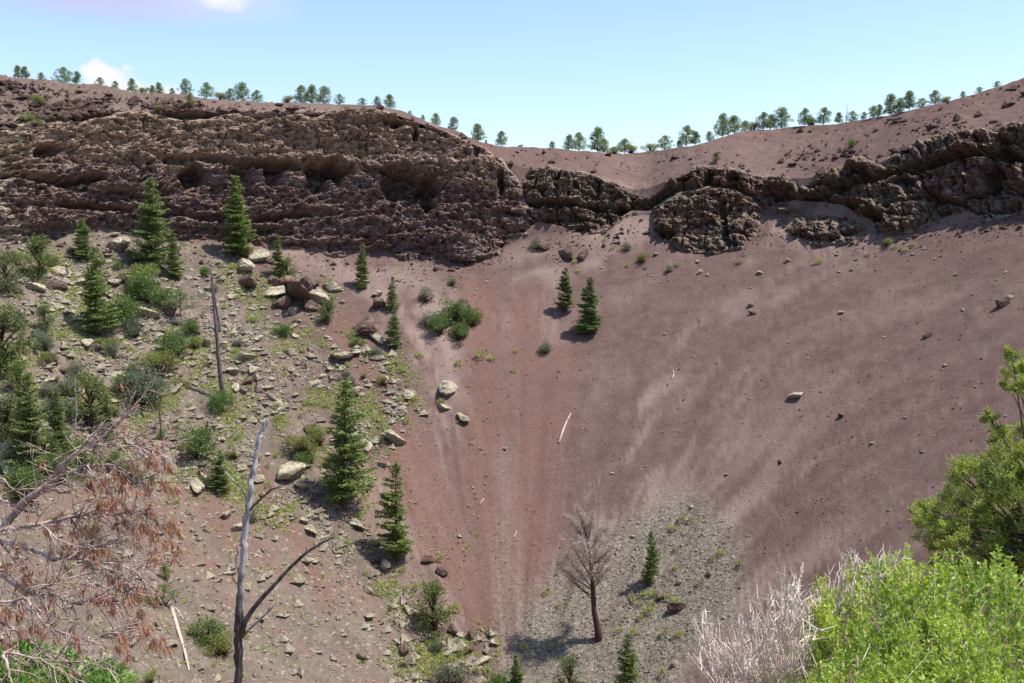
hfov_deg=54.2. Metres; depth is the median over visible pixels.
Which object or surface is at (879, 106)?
pine tree
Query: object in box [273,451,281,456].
grass tuft
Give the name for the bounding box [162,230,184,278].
fir tree
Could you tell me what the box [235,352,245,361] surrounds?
grey shrub
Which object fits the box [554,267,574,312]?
fir tree
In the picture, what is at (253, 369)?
boulder
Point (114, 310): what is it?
juniper tree
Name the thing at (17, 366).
juniper tree
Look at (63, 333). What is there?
grass tuft
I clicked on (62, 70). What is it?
pine tree
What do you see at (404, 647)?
boulder
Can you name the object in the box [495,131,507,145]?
pine tree
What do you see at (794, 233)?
yellow green shrub
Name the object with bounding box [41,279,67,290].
boulder
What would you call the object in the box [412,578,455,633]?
juniper tree
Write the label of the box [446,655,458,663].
grass tuft
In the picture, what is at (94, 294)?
fir tree
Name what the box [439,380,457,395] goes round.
boulder
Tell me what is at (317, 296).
boulder
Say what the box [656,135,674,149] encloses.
pine tree
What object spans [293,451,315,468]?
green shrub
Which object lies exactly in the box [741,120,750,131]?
pine tree
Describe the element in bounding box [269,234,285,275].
fir tree
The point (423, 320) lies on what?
grey shrub
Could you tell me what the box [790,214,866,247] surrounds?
rock outcrop
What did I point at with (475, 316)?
green shrub
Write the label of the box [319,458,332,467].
yellow green shrub
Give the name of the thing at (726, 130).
pine tree
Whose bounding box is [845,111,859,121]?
pine tree
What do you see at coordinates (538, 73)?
sky
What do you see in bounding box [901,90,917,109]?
pine tree
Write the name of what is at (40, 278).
grass tuft
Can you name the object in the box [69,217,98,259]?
fir tree
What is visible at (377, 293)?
boulder
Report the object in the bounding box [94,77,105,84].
pine tree
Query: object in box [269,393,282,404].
boulder
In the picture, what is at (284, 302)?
boulder
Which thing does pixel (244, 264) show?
boulder
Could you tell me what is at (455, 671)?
grey shrub
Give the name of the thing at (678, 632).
grass tuft
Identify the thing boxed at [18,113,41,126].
yellow green shrub
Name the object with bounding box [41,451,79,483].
green shrub
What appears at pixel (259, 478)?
boulder
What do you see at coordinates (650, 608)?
grass tuft
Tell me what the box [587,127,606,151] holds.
pine tree
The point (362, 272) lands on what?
fir tree
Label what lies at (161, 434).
burnt tree
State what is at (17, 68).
pine tree
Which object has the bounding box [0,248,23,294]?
juniper tree
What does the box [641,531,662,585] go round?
fir tree
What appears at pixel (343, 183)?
cliff
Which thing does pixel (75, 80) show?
pine tree
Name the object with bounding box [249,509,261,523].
grey shrub
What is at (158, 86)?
pine tree
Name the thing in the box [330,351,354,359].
boulder
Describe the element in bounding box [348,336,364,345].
green shrub
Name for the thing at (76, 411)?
burnt tree
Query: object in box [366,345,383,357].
grey shrub
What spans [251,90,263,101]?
pine tree
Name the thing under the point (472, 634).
boulder
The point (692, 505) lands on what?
fine cinders
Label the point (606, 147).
pine tree
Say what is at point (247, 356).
boulder
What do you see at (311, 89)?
pine tree
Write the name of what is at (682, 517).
grass tuft
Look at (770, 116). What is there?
pine tree
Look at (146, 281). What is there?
green shrub
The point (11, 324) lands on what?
grey shrub
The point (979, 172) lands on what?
cliff
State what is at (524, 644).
grass tuft
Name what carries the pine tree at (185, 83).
on the crater terrain at (770, 345)
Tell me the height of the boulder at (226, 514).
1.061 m
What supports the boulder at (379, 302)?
on the crater terrain at (770, 345)
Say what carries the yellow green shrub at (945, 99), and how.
on the crater terrain at (770, 345)
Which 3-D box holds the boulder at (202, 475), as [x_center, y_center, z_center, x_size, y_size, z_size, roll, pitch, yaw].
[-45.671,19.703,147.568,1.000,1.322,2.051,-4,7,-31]
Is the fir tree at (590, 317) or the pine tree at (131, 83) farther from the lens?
the pine tree at (131, 83)
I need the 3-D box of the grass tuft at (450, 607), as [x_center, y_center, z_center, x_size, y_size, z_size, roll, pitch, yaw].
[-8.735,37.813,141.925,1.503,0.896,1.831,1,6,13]
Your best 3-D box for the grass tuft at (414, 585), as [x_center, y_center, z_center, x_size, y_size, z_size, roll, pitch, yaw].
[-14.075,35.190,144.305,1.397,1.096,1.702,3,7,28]
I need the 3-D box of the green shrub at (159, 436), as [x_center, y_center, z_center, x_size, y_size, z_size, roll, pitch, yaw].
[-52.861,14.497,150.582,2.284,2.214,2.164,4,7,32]
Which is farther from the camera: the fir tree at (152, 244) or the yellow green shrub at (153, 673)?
the fir tree at (152, 244)
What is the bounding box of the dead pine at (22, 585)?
[0,355,197,682]
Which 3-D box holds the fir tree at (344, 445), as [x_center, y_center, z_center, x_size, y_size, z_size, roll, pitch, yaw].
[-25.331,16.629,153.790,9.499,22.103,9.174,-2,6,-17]
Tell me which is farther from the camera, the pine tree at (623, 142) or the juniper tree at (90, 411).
the pine tree at (623, 142)
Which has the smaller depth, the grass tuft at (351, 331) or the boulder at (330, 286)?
the grass tuft at (351, 331)
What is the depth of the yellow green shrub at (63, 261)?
178.31 m
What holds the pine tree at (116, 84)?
on the crater terrain at (770, 345)
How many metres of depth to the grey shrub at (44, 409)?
143.77 m
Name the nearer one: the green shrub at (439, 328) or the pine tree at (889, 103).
the green shrub at (439, 328)
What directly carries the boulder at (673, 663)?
on the crater terrain at (770, 345)
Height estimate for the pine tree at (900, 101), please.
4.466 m
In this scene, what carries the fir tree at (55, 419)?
on the crater terrain at (770, 345)
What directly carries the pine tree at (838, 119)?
on the crater terrain at (770, 345)
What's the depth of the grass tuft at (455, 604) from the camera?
142.28 m
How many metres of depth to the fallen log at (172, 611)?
116.85 m
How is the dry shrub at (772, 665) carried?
on the crater terrain at (770, 345)
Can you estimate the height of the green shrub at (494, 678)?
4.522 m
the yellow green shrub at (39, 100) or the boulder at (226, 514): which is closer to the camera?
the boulder at (226, 514)
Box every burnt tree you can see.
[68,382,79,439]
[155,394,165,464]
[210,271,224,393]
[213,284,221,331]
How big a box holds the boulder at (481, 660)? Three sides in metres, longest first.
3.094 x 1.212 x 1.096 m
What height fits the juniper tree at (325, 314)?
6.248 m
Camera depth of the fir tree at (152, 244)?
189.59 m
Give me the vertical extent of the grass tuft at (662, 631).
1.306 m
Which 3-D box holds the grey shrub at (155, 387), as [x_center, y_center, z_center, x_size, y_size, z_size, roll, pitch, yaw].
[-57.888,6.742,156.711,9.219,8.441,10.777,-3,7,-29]
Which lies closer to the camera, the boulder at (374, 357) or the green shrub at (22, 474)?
the green shrub at (22, 474)
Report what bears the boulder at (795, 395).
on the crater terrain at (770, 345)
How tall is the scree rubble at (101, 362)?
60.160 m
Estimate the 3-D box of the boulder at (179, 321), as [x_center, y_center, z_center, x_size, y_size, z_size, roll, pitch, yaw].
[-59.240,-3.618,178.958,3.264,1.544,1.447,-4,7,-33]
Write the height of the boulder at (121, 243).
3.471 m
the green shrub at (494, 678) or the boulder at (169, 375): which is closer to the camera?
the green shrub at (494, 678)
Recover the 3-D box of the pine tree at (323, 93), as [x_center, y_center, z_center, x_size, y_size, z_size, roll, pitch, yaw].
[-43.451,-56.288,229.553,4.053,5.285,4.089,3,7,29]
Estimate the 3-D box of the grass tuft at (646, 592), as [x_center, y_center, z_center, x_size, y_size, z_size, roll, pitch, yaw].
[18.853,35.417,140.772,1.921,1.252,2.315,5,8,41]
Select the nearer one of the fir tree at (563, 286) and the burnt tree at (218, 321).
the burnt tree at (218, 321)
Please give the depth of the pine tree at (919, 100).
223.48 m
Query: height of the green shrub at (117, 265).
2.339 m
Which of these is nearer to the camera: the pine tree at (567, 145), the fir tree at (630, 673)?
the fir tree at (630, 673)
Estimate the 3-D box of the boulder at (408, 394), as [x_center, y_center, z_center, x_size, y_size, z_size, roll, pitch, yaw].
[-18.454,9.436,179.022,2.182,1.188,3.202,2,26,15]
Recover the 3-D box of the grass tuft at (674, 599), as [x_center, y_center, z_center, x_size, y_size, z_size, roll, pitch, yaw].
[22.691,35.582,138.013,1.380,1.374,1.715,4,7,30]
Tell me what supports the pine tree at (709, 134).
on the crater terrain at (770, 345)
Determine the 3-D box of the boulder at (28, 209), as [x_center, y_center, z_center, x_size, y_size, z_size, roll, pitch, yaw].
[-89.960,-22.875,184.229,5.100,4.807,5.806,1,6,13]
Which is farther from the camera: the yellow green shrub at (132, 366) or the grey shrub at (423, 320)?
the grey shrub at (423, 320)
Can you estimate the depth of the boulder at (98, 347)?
162.40 m
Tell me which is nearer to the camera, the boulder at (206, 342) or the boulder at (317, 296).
the boulder at (206, 342)
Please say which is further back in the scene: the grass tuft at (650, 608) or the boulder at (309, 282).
the boulder at (309, 282)
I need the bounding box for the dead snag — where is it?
[222,419,334,682]
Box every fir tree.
[0,373,52,478]
[44,387,72,455]
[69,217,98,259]
[78,246,122,331]
[96,393,115,442]
[128,177,186,264]
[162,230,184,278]
[205,450,233,492]
[221,175,257,258]
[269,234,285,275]
[317,380,378,510]
[352,244,370,288]
[374,460,413,561]
[384,309,404,347]
[385,276,400,311]
[508,654,524,682]
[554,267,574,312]
[574,276,603,334]
[610,633,640,682]
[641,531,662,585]
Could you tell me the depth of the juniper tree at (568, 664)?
128.46 m
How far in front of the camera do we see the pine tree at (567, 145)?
243.28 m
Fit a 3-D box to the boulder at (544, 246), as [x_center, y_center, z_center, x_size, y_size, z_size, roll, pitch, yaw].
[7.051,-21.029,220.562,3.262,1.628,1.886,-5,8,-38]
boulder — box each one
[22,205,38,221]
[25,282,46,291]
[40,352,58,364]
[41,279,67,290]
[45,377,56,382]
[52,266,66,274]
[58,367,68,372]
[73,276,85,285]
[81,339,94,347]
[92,343,101,351]
[106,236,130,249]
[107,279,122,284]
[114,275,129,281]
[134,306,161,317]
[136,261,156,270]
[162,373,173,376]
[163,301,177,316]
[171,383,182,393]
[172,317,188,324]
[189,477,204,492]
[197,466,209,476]
[199,471,207,479]
[202,338,210,346]
[203,363,210,367]
[221,511,231,518]
[226,367,239,372]
[231,383,238,391]
[231,523,241,530]
[236,258,254,271]
[238,274,256,287]
[239,352,258,359]
[241,377,254,384]
[248,248,270,261]
[249,365,258,373]
[254,335,263,339]
[254,474,264,482]
[262,285,285,296]
[268,275,278,284]
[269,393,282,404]
[271,296,290,308]
[272,275,296,290]
[277,461,305,479]
[285,347,297,355]
[286,280,310,301]
[287,307,297,315]
[294,481,307,489]
[300,274,319,291]
[300,517,308,522]
[303,424,312,431]
[304,299,322,310]
[304,524,317,533]
[309,289,328,303]
[322,280,342,291]
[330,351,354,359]
[347,517,364,528]
[352,316,378,335]
[352,388,358,397]
[363,442,372,453]
[369,332,383,344]
[370,355,383,359]
[371,556,379,562]
[372,290,382,295]
[373,297,385,306]
[380,558,390,569]
[384,429,406,444]
[400,642,408,654]
[404,389,415,398]
[421,556,436,562]
[436,566,447,575]
[437,404,450,409]
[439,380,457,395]
[442,646,454,656]
[447,623,457,633]
[455,632,463,637]
[457,413,469,422]
[464,645,473,652]
[468,630,481,639]
[471,655,490,666]
[538,242,550,249]
[558,247,572,259]
[578,248,588,259]
[655,593,665,601]
[667,602,686,611]
[669,660,677,666]
[787,392,802,397]
[923,331,932,337]
[995,299,1009,307]
[1004,295,1013,299]
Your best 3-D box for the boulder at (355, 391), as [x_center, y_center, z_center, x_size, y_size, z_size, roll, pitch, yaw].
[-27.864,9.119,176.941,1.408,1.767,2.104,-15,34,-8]
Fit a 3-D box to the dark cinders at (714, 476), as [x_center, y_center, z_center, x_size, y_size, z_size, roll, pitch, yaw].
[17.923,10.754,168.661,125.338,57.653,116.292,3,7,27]
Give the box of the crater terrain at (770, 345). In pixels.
[0,75,1023,682]
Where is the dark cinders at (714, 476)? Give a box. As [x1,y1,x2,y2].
[390,234,1023,659]
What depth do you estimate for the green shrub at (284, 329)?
185.38 m
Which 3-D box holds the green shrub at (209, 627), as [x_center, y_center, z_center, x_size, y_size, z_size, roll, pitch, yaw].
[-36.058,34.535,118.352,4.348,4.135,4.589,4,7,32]
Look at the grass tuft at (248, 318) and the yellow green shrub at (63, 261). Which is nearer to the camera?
the yellow green shrub at (63, 261)
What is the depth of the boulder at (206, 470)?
147.84 m
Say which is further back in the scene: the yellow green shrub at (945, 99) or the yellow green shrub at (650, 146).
the yellow green shrub at (650, 146)
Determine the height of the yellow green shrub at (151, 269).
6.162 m
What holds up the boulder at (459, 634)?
on the crater terrain at (770, 345)
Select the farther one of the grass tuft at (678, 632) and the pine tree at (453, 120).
the pine tree at (453, 120)
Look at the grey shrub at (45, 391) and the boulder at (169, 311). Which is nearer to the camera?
the grey shrub at (45, 391)
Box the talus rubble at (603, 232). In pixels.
[1,208,1023,296]
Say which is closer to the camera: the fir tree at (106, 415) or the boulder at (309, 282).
the fir tree at (106, 415)
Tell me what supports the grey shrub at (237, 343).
on the crater terrain at (770, 345)
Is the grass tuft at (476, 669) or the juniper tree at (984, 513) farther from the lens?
the grass tuft at (476, 669)
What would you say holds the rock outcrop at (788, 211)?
on the crater terrain at (770, 345)
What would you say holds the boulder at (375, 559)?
on the crater terrain at (770, 345)
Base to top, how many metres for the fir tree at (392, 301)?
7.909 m
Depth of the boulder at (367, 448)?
165.10 m
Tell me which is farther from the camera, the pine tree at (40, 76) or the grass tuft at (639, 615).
the pine tree at (40, 76)
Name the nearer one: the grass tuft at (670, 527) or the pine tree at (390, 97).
the grass tuft at (670, 527)
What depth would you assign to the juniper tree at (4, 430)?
131.77 m
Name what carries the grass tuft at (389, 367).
on the crater terrain at (770, 345)
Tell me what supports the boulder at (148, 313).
on the crater terrain at (770, 345)
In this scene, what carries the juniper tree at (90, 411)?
on the crater terrain at (770, 345)
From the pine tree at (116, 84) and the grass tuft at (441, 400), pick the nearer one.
the grass tuft at (441, 400)
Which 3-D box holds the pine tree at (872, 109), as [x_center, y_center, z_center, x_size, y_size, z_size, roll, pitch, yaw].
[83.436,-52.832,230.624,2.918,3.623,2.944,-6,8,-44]
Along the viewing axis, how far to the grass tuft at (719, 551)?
142.48 m
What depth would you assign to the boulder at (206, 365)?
170.65 m
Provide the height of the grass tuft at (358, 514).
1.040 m
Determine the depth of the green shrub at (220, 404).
162.69 m
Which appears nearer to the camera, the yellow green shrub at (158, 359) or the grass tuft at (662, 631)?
the grass tuft at (662, 631)
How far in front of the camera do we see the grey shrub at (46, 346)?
156.12 m
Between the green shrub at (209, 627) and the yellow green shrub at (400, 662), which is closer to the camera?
the green shrub at (209, 627)
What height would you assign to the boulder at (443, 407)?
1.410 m
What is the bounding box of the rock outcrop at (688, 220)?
[650,185,763,253]
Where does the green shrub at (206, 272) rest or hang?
on the crater terrain at (770, 345)
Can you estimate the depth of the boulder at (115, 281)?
181.54 m
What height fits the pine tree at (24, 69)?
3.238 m
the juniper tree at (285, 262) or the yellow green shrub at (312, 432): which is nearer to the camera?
the yellow green shrub at (312, 432)
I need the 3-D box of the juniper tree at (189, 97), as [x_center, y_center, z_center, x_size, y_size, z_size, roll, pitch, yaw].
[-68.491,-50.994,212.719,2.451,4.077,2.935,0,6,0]
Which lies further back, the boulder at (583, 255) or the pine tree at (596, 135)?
the pine tree at (596, 135)
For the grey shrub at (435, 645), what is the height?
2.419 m
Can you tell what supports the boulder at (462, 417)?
on the crater terrain at (770, 345)
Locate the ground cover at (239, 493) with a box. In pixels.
[0,248,501,682]
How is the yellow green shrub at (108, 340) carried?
on the crater terrain at (770, 345)
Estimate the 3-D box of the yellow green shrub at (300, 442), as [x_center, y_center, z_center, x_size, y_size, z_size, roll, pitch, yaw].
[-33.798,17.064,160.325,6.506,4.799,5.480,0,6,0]
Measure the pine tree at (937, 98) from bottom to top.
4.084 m
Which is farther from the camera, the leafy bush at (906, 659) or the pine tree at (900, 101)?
the pine tree at (900, 101)
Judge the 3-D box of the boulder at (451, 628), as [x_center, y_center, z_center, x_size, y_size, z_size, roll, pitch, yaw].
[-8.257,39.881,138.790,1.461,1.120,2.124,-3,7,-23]
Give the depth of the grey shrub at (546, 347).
191.32 m
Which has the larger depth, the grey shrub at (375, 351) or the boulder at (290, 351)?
the grey shrub at (375, 351)
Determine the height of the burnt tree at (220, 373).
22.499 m
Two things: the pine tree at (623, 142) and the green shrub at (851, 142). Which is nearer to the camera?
the green shrub at (851, 142)
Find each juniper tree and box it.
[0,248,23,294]
[0,300,35,375]
[0,390,26,446]
[5,358,37,397]
[19,233,60,281]
[32,430,63,470]
[34,304,55,331]
[53,376,60,383]
[65,371,114,427]
[74,524,109,559]
[101,301,122,327]
[126,249,133,264]
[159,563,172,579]
[184,93,195,107]
[279,257,297,277]
[316,299,336,325]
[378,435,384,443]
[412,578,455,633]
[552,653,584,682]
[712,151,720,163]
[906,344,1023,593]
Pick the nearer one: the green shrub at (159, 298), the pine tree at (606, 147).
the green shrub at (159, 298)
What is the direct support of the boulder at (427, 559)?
on the crater terrain at (770, 345)
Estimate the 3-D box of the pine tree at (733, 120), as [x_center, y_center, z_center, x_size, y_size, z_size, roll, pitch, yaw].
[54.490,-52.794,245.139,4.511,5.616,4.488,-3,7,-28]
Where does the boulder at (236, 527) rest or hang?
on the crater terrain at (770, 345)
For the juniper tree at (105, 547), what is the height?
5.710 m
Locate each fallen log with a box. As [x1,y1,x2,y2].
[169,605,189,670]
[558,413,570,442]
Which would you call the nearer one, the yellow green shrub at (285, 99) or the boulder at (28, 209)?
the boulder at (28, 209)
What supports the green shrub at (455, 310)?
on the crater terrain at (770, 345)
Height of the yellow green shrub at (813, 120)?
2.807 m
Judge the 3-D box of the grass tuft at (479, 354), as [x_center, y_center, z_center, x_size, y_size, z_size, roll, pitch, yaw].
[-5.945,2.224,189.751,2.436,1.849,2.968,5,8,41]
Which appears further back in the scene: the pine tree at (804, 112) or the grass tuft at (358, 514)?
the pine tree at (804, 112)
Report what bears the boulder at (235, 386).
on the crater terrain at (770, 345)
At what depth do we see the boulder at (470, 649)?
135.88 m
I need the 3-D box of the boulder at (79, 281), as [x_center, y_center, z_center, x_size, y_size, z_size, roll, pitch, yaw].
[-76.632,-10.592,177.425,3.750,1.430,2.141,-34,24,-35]
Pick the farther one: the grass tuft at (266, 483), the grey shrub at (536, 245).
the grey shrub at (536, 245)
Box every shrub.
[0,307,30,331]
[0,400,38,428]
[0,442,20,481]
[0,460,47,504]
[0,633,139,682]
[7,252,26,265]
[12,286,23,293]
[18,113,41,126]
[19,268,30,274]
[28,94,45,106]
[30,329,47,342]
[32,331,56,351]
[37,351,57,364]
[37,381,60,399]
[37,397,61,414]
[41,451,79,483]
[42,397,77,422]
[46,256,65,266]
[53,373,78,396]
[55,434,108,475]
[65,358,90,376]
[79,311,109,335]
[94,337,103,344]
[101,337,122,351]
[101,450,127,471]
[104,341,122,358]
[107,406,118,415]
[108,291,154,324]
[110,358,172,405]
[111,261,124,269]
[111,372,136,392]
[117,262,162,285]
[120,278,143,293]
[121,315,151,337]
[124,364,135,372]
[124,467,144,482]
[126,270,162,302]
[131,348,183,378]
[138,87,149,92]
[142,670,157,682]
[143,583,179,607]
[147,287,177,308]
[147,328,196,360]
[153,104,162,113]
[154,430,166,439]
[162,287,195,317]
[174,425,226,460]
[178,317,199,334]
[185,336,204,349]
[185,615,226,649]
[200,266,213,276]
[200,628,234,658]
[204,389,237,412]
[212,91,227,99]
[224,450,241,459]
[231,337,244,346]
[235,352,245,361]
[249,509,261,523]
[271,321,294,334]
[279,95,293,102]
[281,434,319,454]
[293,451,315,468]
[305,423,331,446]
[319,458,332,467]
[341,369,350,376]
[346,376,357,385]
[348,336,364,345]
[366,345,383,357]
[376,375,391,385]
[399,661,408,666]
[414,285,435,302]
[418,309,435,327]
[424,313,452,335]
[427,657,475,682]
[429,637,446,651]
[435,296,473,324]
[447,279,456,285]
[447,320,469,341]
[459,308,483,327]
[480,668,512,682]
[529,236,541,249]
[536,340,553,353]
[608,146,623,153]
[621,241,631,250]
[624,144,638,153]
[636,252,649,262]
[640,143,660,151]
[665,264,672,271]
[673,544,909,682]
[742,122,761,129]
[789,226,800,235]
[805,116,819,125]
[847,138,857,146]
[881,237,892,246]
[937,96,950,103]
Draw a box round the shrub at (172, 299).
[162,287,195,317]
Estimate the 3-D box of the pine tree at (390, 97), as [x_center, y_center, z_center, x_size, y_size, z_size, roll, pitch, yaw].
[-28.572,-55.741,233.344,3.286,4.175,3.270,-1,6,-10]
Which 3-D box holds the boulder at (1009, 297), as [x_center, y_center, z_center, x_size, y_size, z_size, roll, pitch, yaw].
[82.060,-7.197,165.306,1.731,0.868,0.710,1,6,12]
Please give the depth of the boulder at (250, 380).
170.75 m
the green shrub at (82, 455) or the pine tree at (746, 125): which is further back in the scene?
the pine tree at (746, 125)
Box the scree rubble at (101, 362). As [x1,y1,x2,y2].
[0,232,511,682]
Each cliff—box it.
[0,108,531,265]
[516,164,774,236]
[753,122,1023,235]
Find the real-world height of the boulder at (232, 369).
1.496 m
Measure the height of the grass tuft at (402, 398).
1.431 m
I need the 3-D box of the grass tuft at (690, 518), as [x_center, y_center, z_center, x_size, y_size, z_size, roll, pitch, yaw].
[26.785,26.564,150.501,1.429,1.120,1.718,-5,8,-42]
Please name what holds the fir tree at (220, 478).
on the crater terrain at (770, 345)
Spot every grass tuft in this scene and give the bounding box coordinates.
[36,276,45,281]
[57,330,67,336]
[246,315,254,321]
[263,480,271,486]
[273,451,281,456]
[346,329,358,334]
[353,511,363,517]
[386,364,395,369]
[395,396,404,401]
[398,364,408,370]
[410,582,419,589]
[436,398,444,403]
[446,605,454,611]
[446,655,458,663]
[450,601,462,610]
[472,348,486,357]
[472,666,480,673]
[483,665,492,674]
[519,642,528,649]
[629,627,639,635]
[636,613,643,619]
[639,588,652,596]
[644,604,654,613]
[651,589,658,594]
[656,665,666,675]
[658,627,668,637]
[663,593,671,600]
[667,524,676,529]
[671,595,680,601]
[674,630,683,637]
[677,512,685,521]
[685,515,695,521]
[706,554,716,560]
[714,548,724,555]
[735,558,745,566]
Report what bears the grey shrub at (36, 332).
on the crater terrain at (770, 345)
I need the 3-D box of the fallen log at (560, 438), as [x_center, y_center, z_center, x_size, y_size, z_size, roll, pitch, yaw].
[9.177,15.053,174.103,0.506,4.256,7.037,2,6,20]
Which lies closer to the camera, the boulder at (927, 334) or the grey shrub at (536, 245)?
the boulder at (927, 334)
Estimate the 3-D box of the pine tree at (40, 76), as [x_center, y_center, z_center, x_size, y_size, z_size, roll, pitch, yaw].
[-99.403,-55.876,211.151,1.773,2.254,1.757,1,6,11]
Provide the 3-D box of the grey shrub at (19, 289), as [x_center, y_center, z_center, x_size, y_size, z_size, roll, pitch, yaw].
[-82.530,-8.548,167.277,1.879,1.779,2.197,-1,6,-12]
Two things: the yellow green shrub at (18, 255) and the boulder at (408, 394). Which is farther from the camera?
the boulder at (408, 394)
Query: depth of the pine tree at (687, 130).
244.02 m
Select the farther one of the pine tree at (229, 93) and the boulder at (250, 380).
the pine tree at (229, 93)
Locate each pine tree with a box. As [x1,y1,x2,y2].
[13,65,23,77]
[20,66,30,77]
[37,72,46,79]
[50,67,73,82]
[71,71,80,83]
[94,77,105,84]
[110,81,118,87]
[127,78,137,91]
[148,85,154,92]
[154,82,163,93]
[177,79,193,94]
[198,82,213,97]
[222,88,236,99]
[231,81,254,100]
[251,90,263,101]
[293,85,309,102]
[304,84,319,102]
[315,86,331,103]
[332,93,345,104]
[356,98,367,104]
[371,96,380,104]
[383,94,395,108]
[430,113,441,125]
[447,116,458,130]
[470,123,487,140]
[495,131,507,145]
[547,141,554,147]
[553,503,622,642]
[562,134,574,149]
[569,132,586,150]
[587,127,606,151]
[599,139,609,152]
[617,138,632,153]
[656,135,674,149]
[677,125,695,145]
[690,130,700,144]
[705,131,714,141]
[713,112,731,136]
[727,115,744,133]
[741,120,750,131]
[755,112,773,129]
[765,114,776,129]
[771,106,793,128]
[797,108,813,125]
[816,107,831,124]
[833,112,843,123]
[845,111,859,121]
[860,112,866,118]
[867,105,880,117]
[874,104,883,116]
[882,93,899,114]
[892,97,905,112]
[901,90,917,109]
[913,98,928,107]
[928,90,942,103]
[992,81,1001,87]
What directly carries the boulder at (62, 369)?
on the crater terrain at (770, 345)
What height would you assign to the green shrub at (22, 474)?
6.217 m
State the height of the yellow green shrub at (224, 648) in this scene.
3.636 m
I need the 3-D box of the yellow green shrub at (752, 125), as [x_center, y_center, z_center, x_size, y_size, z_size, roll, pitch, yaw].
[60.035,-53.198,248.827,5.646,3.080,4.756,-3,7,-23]
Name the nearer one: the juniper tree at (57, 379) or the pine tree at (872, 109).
the juniper tree at (57, 379)
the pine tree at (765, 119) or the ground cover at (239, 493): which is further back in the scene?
the pine tree at (765, 119)
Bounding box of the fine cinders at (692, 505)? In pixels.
[400,240,1023,559]
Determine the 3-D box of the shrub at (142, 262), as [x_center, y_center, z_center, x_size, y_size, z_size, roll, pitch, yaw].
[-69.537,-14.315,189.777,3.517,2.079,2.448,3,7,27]
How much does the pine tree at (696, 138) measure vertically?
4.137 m
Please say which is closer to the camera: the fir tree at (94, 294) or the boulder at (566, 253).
the fir tree at (94, 294)
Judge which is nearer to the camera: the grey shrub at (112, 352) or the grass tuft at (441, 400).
the grey shrub at (112, 352)
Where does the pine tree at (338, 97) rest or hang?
on the crater terrain at (770, 345)
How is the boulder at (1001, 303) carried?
on the crater terrain at (770, 345)
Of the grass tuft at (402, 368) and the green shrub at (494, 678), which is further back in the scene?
the grass tuft at (402, 368)
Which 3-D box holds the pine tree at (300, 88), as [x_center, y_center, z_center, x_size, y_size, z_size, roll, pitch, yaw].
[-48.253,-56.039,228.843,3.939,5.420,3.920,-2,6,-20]
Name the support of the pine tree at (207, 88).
on the crater terrain at (770, 345)
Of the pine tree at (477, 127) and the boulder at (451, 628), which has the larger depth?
the pine tree at (477, 127)
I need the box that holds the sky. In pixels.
[0,0,1023,153]
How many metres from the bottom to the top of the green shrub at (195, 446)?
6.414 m
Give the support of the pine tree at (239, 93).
on the crater terrain at (770, 345)
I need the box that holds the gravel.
[500,493,745,682]
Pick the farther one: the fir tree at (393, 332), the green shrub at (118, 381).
the fir tree at (393, 332)
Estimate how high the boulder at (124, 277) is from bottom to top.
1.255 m
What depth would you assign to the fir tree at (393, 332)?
189.72 m
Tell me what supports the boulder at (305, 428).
on the crater terrain at (770, 345)
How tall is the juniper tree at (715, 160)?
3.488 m
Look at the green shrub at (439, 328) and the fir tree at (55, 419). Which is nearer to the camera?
the fir tree at (55, 419)
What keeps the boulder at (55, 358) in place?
on the crater terrain at (770, 345)
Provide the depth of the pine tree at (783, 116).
248.21 m
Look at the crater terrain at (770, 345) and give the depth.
165.12 m
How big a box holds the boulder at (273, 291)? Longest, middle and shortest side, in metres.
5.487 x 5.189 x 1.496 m
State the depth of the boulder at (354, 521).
151.38 m
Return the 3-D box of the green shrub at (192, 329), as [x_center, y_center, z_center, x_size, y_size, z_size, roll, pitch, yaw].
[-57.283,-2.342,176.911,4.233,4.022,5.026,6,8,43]
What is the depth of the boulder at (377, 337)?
190.47 m
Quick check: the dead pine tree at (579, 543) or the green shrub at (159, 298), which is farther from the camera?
the green shrub at (159, 298)
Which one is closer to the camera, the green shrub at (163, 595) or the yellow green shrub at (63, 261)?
the green shrub at (163, 595)
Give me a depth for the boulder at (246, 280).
194.24 m
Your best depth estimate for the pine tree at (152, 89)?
217.68 m
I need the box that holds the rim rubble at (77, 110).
[0,78,1023,186]
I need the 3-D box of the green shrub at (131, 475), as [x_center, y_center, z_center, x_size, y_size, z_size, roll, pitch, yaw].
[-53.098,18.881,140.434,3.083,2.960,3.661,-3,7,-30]
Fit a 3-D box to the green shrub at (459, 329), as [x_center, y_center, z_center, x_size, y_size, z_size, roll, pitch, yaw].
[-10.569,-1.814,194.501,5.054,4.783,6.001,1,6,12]
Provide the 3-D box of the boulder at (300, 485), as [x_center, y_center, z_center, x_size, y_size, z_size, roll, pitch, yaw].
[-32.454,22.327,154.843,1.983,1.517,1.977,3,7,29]
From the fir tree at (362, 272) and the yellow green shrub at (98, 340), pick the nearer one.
the yellow green shrub at (98, 340)
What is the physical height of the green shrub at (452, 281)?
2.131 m
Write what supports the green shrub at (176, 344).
on the crater terrain at (770, 345)
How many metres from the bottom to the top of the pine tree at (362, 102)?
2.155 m
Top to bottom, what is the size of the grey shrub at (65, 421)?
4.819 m
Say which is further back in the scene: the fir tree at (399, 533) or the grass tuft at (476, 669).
the fir tree at (399, 533)
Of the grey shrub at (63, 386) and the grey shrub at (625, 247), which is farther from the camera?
the grey shrub at (625, 247)
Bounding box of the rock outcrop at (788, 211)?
[773,201,800,216]
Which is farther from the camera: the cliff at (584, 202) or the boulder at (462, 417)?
the cliff at (584, 202)
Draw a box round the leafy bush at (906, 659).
[758,542,1023,682]
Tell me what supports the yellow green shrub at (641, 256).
on the crater terrain at (770, 345)

